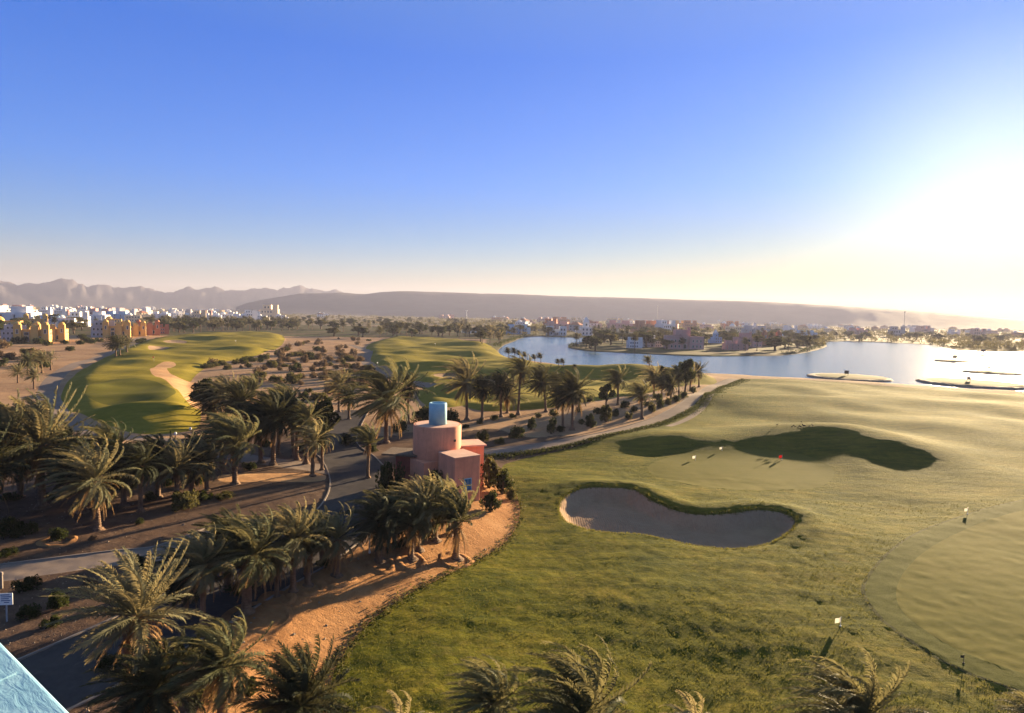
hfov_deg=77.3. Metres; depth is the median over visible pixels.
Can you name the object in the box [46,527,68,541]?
shrub
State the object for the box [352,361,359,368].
shrub
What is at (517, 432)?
shrub
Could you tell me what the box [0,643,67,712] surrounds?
parapet wall
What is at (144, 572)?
loose stones
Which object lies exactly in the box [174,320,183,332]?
date palm
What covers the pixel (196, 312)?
house
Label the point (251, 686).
shrub
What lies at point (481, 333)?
date palm
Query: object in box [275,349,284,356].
shrub
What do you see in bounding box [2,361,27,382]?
date palm
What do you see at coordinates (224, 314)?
house
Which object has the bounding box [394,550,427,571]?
planting ring
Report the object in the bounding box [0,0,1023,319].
sky
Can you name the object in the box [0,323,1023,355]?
scrubland
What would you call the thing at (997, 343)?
town foliage
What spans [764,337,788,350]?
broadleaf tree
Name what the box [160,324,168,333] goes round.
house
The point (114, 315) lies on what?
house
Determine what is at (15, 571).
footpath
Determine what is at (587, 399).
shrub
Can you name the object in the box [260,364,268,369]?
shrub
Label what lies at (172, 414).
fairway
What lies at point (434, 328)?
broadleaf tree
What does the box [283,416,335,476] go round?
date palm
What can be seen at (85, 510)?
date palm
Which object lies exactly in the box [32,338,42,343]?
shrub
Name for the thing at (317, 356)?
shrub
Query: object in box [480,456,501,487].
shrub
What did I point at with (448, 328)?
date palm
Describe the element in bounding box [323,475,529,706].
edge weeds
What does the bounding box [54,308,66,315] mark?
house
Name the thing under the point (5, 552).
shrub
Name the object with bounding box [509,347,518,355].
date palm
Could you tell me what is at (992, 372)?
target island
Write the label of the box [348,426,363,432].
shrub
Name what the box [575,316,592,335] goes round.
house
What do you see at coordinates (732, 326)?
house
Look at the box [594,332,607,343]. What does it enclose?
broadleaf tree
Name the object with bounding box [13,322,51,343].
house
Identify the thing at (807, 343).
date palm
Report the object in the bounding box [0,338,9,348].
shrub
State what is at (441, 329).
broadleaf tree
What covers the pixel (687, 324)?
house
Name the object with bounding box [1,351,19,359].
shrub
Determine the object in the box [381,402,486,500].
pink building
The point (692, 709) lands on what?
date palm
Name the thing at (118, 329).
house
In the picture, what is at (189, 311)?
house
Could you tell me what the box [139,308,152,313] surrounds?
house
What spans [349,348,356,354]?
shrub
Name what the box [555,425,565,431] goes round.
shrub
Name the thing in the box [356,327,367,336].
broadleaf tree
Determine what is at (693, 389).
shrub
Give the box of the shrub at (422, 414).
[410,405,428,423]
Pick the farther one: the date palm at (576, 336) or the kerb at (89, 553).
the date palm at (576, 336)
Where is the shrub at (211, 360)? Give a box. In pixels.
[207,357,218,362]
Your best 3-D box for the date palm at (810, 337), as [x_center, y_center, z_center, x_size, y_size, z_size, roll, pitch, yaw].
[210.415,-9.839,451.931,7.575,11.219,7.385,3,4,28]
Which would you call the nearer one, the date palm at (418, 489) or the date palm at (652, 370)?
the date palm at (418, 489)
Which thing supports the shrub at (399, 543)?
on the sandy bank
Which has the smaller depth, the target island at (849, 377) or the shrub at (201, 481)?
the shrub at (201, 481)
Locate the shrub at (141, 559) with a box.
[129,553,148,572]
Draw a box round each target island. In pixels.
[807,373,892,381]
[915,377,1023,389]
[934,359,976,362]
[960,369,1023,375]
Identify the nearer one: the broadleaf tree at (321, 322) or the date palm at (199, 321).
the date palm at (199, 321)
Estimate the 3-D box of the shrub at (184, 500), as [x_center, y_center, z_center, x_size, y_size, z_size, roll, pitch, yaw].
[-31.865,13.987,62.395,2.846,2.186,2.434,-2,5,-39]
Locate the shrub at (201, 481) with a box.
[187,476,204,484]
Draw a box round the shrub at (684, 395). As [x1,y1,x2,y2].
[679,391,688,397]
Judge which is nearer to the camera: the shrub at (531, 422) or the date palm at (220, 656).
the date palm at (220, 656)
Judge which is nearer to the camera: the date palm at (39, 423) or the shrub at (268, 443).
the date palm at (39, 423)
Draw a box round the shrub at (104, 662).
[94,652,121,673]
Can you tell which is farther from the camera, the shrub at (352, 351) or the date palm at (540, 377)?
the shrub at (352, 351)
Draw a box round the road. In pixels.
[19,410,382,708]
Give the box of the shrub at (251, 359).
[248,357,255,361]
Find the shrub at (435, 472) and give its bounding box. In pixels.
[414,469,442,490]
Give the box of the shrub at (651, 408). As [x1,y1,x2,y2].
[648,401,655,411]
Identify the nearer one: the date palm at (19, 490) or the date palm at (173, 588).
the date palm at (173, 588)
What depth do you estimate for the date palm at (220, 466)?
77.28 m
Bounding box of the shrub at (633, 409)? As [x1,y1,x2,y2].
[630,406,637,411]
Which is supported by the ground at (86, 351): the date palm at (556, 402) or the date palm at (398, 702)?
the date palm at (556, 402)
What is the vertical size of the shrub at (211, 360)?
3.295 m
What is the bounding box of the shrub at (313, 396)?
[308,391,327,400]
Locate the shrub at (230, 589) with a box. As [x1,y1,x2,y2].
[223,583,256,596]
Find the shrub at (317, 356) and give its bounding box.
[314,353,321,358]
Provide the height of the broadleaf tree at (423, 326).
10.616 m
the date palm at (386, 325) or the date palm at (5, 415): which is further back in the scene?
the date palm at (386, 325)
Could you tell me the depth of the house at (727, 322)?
1242.55 m
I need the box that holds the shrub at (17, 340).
[10,335,28,343]
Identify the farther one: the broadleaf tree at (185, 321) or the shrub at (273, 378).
the broadleaf tree at (185, 321)
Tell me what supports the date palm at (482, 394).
on the ground at (86, 351)
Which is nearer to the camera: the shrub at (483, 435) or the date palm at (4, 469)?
the date palm at (4, 469)
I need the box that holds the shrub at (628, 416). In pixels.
[625,411,632,419]
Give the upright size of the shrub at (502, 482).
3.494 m
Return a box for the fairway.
[61,331,716,433]
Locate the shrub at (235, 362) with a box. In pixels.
[231,359,239,363]
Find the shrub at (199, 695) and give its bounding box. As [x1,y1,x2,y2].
[186,683,216,708]
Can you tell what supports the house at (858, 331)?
on the desert plain
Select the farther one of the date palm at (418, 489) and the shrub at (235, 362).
the shrub at (235, 362)
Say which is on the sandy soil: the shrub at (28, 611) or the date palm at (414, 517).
the shrub at (28, 611)
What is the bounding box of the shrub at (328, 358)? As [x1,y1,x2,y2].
[323,354,333,360]
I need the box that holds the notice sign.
[0,593,12,621]
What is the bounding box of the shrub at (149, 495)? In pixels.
[144,490,158,500]
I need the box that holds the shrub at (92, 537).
[88,535,97,540]
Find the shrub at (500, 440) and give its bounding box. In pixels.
[494,437,504,443]
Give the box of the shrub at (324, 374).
[317,371,328,379]
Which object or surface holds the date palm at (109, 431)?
on the sandy soil
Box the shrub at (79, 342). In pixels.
[75,340,84,344]
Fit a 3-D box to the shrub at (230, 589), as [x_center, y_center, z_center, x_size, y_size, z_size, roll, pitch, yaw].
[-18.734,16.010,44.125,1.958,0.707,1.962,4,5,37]
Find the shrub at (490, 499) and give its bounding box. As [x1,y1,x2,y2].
[479,489,502,512]
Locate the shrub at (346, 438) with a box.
[339,432,356,444]
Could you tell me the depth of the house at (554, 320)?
900.19 m
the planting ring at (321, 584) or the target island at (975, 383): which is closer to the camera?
the planting ring at (321, 584)
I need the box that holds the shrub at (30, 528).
[20,520,38,534]
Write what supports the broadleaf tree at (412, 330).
on the fairway
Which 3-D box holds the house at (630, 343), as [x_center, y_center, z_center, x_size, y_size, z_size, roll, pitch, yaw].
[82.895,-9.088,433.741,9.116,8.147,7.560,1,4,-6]
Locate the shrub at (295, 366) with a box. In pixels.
[288,362,301,370]
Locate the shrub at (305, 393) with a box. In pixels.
[300,391,308,399]
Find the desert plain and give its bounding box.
[35,307,1023,342]
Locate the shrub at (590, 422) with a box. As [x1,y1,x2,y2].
[584,413,596,427]
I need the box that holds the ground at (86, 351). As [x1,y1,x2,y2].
[0,335,1023,443]
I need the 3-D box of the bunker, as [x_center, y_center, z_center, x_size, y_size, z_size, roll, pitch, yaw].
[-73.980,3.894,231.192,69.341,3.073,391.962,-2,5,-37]
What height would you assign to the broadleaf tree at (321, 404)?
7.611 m
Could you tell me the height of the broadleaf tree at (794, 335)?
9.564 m
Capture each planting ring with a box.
[36,534,77,547]
[220,600,293,633]
[257,591,296,608]
[289,579,327,595]
[316,567,357,587]
[361,554,394,573]
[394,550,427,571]
[438,551,474,568]
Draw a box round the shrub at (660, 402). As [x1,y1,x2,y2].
[655,398,664,408]
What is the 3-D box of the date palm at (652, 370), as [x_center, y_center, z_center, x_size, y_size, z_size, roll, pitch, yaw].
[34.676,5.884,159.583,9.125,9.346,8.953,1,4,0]
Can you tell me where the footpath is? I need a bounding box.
[0,345,713,580]
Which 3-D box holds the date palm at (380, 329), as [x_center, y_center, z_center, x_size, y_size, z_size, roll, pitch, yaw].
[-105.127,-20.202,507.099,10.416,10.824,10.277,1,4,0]
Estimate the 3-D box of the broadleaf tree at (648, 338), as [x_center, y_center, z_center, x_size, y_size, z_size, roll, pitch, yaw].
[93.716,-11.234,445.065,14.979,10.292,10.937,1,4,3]
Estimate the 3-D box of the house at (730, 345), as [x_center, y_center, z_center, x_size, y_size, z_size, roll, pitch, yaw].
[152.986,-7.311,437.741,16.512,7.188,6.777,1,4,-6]
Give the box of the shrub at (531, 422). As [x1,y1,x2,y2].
[527,417,536,429]
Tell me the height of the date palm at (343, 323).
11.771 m
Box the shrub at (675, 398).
[672,394,680,401]
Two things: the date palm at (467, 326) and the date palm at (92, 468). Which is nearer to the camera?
the date palm at (92, 468)
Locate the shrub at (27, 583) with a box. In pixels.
[10,574,42,593]
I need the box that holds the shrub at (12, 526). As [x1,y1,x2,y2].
[0,516,23,539]
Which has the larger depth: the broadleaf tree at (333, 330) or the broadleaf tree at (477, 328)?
the broadleaf tree at (477, 328)
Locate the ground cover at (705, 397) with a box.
[484,378,749,459]
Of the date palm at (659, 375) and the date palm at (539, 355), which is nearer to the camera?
the date palm at (659, 375)
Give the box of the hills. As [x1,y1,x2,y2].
[236,291,1023,331]
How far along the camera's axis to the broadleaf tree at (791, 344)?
466.42 m
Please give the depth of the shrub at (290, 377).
179.87 m
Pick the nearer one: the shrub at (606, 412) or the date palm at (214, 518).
the date palm at (214, 518)
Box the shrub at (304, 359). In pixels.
[299,354,310,362]
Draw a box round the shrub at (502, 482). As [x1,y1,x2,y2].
[490,468,514,493]
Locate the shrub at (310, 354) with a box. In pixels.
[305,351,314,356]
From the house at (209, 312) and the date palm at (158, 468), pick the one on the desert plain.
the house at (209, 312)
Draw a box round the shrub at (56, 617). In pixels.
[38,614,61,628]
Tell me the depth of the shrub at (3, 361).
210.21 m
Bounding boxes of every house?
[0,305,10,311]
[0,306,41,320]
[0,316,29,332]
[1,324,26,341]
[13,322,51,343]
[23,313,47,325]
[33,321,68,341]
[38,307,52,314]
[40,316,61,326]
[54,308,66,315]
[57,315,83,327]
[67,312,90,326]
[77,311,109,322]
[78,306,91,310]
[89,308,110,314]
[91,320,114,336]
[102,319,130,336]
[104,316,121,325]
[105,311,127,319]
[109,308,124,313]
[122,320,145,335]
[124,313,143,321]
[129,309,138,314]
[136,311,149,316]
[136,319,159,334]
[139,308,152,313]
[151,311,170,317]
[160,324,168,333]
[168,311,183,317]
[184,309,192,313]
[192,310,205,317]
[200,310,212,314]
[206,313,221,319]
[219,312,232,319]
[233,313,247,317]
[244,310,255,319]
[260,305,279,318]
[317,313,325,317]
[439,315,449,318]
[491,316,501,320]
[506,324,530,333]
[515,320,529,325]
[517,318,530,325]
[537,317,548,321]
[543,319,556,324]
[545,321,568,330]
[546,326,566,335]
[552,317,568,320]
[569,322,582,330]
[570,318,580,323]
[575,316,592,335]
[589,320,597,326]
[607,320,632,330]
[608,318,622,322]
[626,337,642,347]
[633,320,655,331]
[642,335,661,346]
[655,320,675,332]
[663,328,703,349]
[676,320,683,326]
[683,320,696,328]
[699,323,713,328]
[708,329,721,342]
[722,340,748,349]
[725,321,738,325]
[725,323,743,332]
[732,331,762,346]
[741,325,770,333]
[744,323,756,327]
[755,330,781,345]
[771,324,786,329]
[782,325,797,330]
[795,330,817,335]
[797,325,807,329]
[806,324,820,329]
[823,327,836,332]
[847,328,867,335]
[888,326,904,336]
[909,325,933,331]
[915,326,930,333]
[947,329,960,335]
[970,328,985,337]
[986,328,998,334]
[997,328,1009,331]
[1010,331,1022,336]
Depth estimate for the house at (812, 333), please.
773.29 m
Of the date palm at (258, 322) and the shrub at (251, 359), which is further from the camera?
the date palm at (258, 322)
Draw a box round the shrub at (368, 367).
[364,364,375,370]
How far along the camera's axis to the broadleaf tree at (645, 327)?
770.46 m
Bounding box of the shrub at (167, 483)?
[161,479,173,486]
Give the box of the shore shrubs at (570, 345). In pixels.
[492,334,1019,352]
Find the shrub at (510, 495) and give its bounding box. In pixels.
[505,486,515,500]
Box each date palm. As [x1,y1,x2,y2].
[0,382,112,509]
[0,388,66,510]
[0,420,35,510]
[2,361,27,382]
[6,421,58,499]
[14,351,40,372]
[18,365,46,388]
[24,433,141,531]
[29,350,49,371]
[29,350,51,372]
[29,420,99,492]
[35,433,120,513]
[38,538,212,709]
[45,349,59,369]
[50,316,58,322]
[73,416,145,497]
[75,628,214,712]
[96,440,157,506]
[102,333,128,355]
[104,438,172,512]
[110,336,129,354]
[118,335,137,351]
[128,431,189,498]
[139,538,223,619]
[142,430,217,491]
[149,522,248,625]
[150,606,272,712]
[164,442,216,491]
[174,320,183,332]
[177,431,213,460]
[180,503,270,592]
[183,434,237,490]
[184,384,226,418]
[188,405,264,485]
[191,408,248,470]
[192,503,295,616]
[193,372,249,411]
[197,318,204,331]
[208,379,266,416]
[223,633,361,712]
[224,397,283,463]
[236,372,262,403]
[236,387,307,465]
[236,515,283,581]
[249,499,334,593]
[254,385,307,455]
[255,319,263,330]
[261,381,309,457]
[261,539,296,597]
[273,513,330,587]
[279,395,324,460]
[281,398,330,464]
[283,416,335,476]
[297,418,341,470]
[300,505,348,559]
[309,501,374,578]
[317,368,356,411]
[326,357,434,443]
[330,383,360,418]
[335,484,417,564]
[339,320,346,331]
[348,421,382,478]
[364,689,431,712]
[366,486,419,545]
[371,490,440,562]
[374,325,385,337]
[375,469,460,552]
[383,322,390,328]
[392,323,400,335]
[395,470,472,543]
[397,371,427,423]
[423,478,485,561]
[430,354,494,420]
[431,478,471,536]
[440,653,519,712]
[446,324,453,335]
[463,324,471,336]
[463,371,501,419]
[476,330,486,343]
[483,368,517,417]
[486,331,493,338]
[488,370,533,412]
[493,330,503,343]
[500,634,651,712]
[502,352,539,414]
[503,346,510,356]
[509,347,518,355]
[522,362,561,411]
[537,352,542,360]
[541,381,578,426]
[544,367,597,430]
[546,369,565,407]
[571,333,580,344]
[597,364,633,404]
[618,330,627,343]
[622,378,654,419]
[630,333,638,351]
[633,362,665,397]
[642,354,653,365]
[649,371,665,398]
[654,331,661,337]
[656,373,684,401]
[659,689,709,712]
[662,364,688,394]
[688,363,704,390]
[692,360,710,386]
[741,337,749,350]
[752,335,760,350]
[768,331,774,346]
[771,645,932,712]
[786,337,793,349]
[803,339,811,351]
[806,335,813,350]
[992,688,1023,712]
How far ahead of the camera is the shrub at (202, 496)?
64.81 m
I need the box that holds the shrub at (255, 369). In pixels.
[252,366,260,373]
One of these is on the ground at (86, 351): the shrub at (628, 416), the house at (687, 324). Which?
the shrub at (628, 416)
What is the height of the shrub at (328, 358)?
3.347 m
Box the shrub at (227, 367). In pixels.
[222,364,231,369]
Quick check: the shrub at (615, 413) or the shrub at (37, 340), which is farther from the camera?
the shrub at (37, 340)
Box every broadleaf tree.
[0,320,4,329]
[66,322,82,333]
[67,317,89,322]
[75,322,86,330]
[143,317,155,321]
[172,322,185,331]
[179,318,188,328]
[181,325,188,332]
[188,321,198,332]
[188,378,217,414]
[207,323,220,330]
[231,323,239,330]
[236,320,245,327]
[267,321,274,329]
[283,323,293,329]
[312,399,340,429]
[314,320,327,328]
[325,328,339,336]
[330,322,338,327]
[351,326,362,335]
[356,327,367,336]
[385,327,400,335]
[407,328,417,336]
[416,323,427,333]
[416,327,424,334]
[429,325,444,335]
[437,326,446,335]
[466,327,474,336]
[473,326,483,331]
[501,325,511,334]
[542,327,554,334]
[581,336,594,347]
[589,337,601,350]
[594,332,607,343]
[598,330,611,342]
[598,384,615,404]
[601,333,618,344]
[637,333,656,346]
[640,326,651,330]
[656,331,672,335]
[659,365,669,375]
[661,339,674,348]
[678,358,695,391]
[718,333,736,339]
[752,335,765,341]
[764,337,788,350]
[779,339,792,348]
[791,333,799,339]
[791,340,803,347]
[794,335,812,345]
[843,331,853,337]
[854,335,863,340]
[861,332,871,337]
[910,332,922,338]
[932,334,946,339]
[974,336,985,341]
[994,335,1004,340]
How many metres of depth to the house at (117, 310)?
1105.38 m
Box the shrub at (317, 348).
[312,346,320,350]
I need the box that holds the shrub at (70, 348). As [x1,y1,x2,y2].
[64,346,75,350]
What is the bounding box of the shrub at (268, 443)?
[257,440,270,446]
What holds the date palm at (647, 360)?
on the fairway
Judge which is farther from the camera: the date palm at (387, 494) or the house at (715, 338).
the house at (715, 338)
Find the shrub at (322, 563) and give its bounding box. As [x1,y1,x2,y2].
[316,558,331,567]
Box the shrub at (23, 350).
[19,347,37,355]
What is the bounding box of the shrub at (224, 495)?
[213,490,235,499]
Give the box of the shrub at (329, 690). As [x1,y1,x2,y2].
[319,685,338,705]
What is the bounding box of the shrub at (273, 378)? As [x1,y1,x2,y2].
[268,374,283,382]
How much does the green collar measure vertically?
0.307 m
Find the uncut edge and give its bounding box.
[861,499,1023,692]
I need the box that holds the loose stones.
[1,468,499,712]
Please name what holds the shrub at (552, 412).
on the ground at (86, 351)
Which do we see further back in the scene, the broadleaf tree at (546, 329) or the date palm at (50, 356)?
the broadleaf tree at (546, 329)
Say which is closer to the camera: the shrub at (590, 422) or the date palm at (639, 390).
the shrub at (590, 422)
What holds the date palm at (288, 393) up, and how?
on the sandy soil
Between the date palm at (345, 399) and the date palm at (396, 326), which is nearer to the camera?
the date palm at (345, 399)
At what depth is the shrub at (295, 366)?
215.79 m
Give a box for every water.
[499,336,1023,390]
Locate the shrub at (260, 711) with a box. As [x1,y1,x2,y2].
[254,707,275,712]
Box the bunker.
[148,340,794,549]
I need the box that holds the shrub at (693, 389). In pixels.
[690,386,696,392]
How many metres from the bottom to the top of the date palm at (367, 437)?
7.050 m
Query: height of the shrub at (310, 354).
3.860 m
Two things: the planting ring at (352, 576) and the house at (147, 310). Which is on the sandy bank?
the planting ring at (352, 576)
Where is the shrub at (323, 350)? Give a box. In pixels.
[319,346,326,352]
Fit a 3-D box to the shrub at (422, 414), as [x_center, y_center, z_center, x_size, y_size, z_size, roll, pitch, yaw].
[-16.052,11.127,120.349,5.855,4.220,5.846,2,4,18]
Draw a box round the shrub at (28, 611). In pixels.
[14,602,41,620]
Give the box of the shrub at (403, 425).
[392,420,408,431]
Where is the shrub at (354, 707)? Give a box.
[325,700,360,712]
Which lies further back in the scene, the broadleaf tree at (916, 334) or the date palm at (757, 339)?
the broadleaf tree at (916, 334)
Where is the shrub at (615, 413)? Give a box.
[612,408,618,416]
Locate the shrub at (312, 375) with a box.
[309,372,317,377]
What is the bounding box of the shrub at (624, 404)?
[620,400,629,407]
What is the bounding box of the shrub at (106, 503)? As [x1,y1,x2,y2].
[99,500,112,508]
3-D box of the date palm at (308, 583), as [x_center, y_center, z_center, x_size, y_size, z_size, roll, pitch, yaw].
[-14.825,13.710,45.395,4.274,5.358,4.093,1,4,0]
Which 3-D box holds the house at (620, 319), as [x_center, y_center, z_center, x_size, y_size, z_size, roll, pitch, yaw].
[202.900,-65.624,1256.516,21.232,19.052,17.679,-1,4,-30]
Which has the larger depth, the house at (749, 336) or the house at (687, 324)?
the house at (687, 324)
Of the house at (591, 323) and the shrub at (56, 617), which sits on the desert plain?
the house at (591, 323)
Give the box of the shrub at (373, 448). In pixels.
[371,444,378,451]
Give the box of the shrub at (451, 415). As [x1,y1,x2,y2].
[447,408,460,422]
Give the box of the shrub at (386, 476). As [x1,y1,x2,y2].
[375,461,405,496]
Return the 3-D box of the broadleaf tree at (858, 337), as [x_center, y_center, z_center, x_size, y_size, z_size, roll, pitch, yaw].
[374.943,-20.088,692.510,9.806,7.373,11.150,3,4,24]
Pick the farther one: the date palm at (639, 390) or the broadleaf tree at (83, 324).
the broadleaf tree at (83, 324)
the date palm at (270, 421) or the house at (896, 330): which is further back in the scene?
the house at (896, 330)
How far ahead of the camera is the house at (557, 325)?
872.63 m
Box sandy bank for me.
[196,478,519,712]
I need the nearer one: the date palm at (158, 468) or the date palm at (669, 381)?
the date palm at (158, 468)
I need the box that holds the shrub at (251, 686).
[235,676,259,697]
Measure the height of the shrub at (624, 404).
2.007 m
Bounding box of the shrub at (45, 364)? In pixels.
[34,359,52,367]
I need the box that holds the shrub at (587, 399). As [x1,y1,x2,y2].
[585,395,594,401]
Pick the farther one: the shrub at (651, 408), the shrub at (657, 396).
the shrub at (657, 396)
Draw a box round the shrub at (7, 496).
[0,491,22,501]
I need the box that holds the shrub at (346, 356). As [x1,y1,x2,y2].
[344,355,352,360]
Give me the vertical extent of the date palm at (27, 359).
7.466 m
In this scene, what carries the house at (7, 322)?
on the scrubland
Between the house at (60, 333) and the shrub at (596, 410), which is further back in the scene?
the house at (60, 333)
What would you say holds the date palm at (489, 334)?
on the scrubland
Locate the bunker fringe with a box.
[554,483,798,549]
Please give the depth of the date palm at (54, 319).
481.62 m
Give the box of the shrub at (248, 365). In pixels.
[244,363,252,367]
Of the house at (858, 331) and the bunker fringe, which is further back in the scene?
the house at (858, 331)
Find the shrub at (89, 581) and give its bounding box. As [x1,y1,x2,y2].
[76,576,100,590]
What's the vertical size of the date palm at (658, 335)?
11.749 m
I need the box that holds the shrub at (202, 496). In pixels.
[195,490,214,501]
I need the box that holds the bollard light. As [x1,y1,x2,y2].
[0,572,2,588]
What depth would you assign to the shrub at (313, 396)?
148.79 m
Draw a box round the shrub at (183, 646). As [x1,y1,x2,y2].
[167,644,197,664]
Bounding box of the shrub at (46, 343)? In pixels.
[41,340,52,345]
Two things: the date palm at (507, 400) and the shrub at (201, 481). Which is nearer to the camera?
the shrub at (201, 481)
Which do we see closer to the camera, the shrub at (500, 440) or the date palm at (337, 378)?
the shrub at (500, 440)
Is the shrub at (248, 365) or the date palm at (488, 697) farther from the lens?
the shrub at (248, 365)
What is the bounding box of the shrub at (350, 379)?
[343,375,354,384]
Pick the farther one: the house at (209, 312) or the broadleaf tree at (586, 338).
the house at (209, 312)
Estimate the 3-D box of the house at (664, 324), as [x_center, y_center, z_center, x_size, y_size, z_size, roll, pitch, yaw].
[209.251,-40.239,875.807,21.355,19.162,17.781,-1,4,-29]
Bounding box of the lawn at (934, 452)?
[331,379,1023,712]
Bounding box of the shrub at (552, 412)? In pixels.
[548,409,558,415]
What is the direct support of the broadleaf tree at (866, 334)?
on the desert plain
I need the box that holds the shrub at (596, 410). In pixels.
[592,407,600,413]
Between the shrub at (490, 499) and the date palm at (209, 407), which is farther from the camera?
the date palm at (209, 407)
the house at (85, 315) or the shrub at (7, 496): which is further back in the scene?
the house at (85, 315)
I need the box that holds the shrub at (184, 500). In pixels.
[171,489,200,511]
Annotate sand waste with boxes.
[150,362,325,481]
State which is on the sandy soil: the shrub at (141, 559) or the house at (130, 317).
the shrub at (141, 559)
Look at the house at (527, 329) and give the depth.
674.52 m
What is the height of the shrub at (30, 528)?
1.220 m
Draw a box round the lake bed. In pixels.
[498,336,1019,355]
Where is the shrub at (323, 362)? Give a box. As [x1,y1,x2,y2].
[319,359,329,366]
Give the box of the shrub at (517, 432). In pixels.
[508,425,525,438]
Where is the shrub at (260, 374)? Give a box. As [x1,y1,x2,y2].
[251,370,266,379]
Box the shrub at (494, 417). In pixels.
[489,415,499,420]
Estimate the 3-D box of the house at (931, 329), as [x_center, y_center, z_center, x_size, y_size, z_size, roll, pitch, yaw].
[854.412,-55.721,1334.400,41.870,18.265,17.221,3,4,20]
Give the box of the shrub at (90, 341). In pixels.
[86,339,96,343]
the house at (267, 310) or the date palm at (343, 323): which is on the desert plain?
the house at (267, 310)
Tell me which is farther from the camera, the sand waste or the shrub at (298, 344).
the shrub at (298, 344)
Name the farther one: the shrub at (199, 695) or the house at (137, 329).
the house at (137, 329)
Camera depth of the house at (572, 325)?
840.34 m
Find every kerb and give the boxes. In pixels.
[0,528,204,565]
[17,410,334,660]
[66,413,382,710]
[484,378,728,449]
[487,381,733,454]
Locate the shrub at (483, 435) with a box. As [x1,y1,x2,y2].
[474,429,489,441]
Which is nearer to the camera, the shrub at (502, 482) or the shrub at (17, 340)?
the shrub at (502, 482)
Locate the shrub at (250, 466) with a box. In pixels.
[240,462,257,470]
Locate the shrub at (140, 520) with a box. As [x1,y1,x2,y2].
[135,517,143,524]
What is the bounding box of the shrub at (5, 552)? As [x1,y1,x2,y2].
[0,546,18,557]
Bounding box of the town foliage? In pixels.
[27,306,1023,350]
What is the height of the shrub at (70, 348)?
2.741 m
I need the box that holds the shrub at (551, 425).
[547,416,556,433]
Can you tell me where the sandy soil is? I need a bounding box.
[0,429,630,712]
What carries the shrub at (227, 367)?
on the ground at (86, 351)
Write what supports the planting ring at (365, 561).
on the sandy bank
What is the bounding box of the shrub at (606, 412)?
[599,405,612,421]
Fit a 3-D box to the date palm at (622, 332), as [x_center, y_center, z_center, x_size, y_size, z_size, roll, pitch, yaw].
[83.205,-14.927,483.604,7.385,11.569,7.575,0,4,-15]
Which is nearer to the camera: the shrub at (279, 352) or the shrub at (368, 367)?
the shrub at (368, 367)
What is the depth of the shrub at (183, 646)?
35.58 m
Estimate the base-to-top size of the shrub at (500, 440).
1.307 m
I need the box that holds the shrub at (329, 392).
[323,384,334,394]
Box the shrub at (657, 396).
[652,393,662,399]
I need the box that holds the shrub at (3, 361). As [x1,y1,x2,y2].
[0,358,8,366]
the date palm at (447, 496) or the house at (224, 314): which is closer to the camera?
the date palm at (447, 496)
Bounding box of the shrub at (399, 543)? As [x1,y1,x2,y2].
[391,538,407,549]
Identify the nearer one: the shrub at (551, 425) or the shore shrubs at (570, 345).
the shrub at (551, 425)
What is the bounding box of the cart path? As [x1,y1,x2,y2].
[36,335,738,473]
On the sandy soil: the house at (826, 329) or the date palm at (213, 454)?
the date palm at (213, 454)
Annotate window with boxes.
[464,478,472,490]
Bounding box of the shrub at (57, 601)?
[46,587,69,609]
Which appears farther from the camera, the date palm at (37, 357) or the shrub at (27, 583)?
the date palm at (37, 357)
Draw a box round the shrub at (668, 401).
[665,398,671,404]
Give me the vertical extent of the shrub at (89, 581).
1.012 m
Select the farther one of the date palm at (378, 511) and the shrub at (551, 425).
the shrub at (551, 425)
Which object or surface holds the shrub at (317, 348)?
on the ground at (86, 351)
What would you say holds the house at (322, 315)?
on the desert plain
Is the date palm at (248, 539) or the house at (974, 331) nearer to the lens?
the date palm at (248, 539)
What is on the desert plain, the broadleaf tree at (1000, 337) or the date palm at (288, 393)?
the broadleaf tree at (1000, 337)
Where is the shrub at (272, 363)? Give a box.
[267,360,277,367]
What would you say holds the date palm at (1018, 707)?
on the lawn at (934, 452)
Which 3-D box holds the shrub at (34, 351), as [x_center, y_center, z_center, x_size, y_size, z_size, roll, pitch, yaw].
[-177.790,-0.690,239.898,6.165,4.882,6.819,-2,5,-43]
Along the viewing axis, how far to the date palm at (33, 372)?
157.24 m
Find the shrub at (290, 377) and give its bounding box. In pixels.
[283,372,302,383]
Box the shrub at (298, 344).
[294,341,302,345]
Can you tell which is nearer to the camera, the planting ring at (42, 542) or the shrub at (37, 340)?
the planting ring at (42, 542)
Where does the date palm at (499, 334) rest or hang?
on the scrubland
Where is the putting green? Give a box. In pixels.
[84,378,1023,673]
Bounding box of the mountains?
[0,278,343,309]
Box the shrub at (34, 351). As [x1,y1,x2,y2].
[27,348,47,357]
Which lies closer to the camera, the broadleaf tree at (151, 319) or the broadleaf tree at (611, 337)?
the broadleaf tree at (611, 337)
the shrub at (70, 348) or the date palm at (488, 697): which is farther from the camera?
the shrub at (70, 348)
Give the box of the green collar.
[865,500,1023,690]

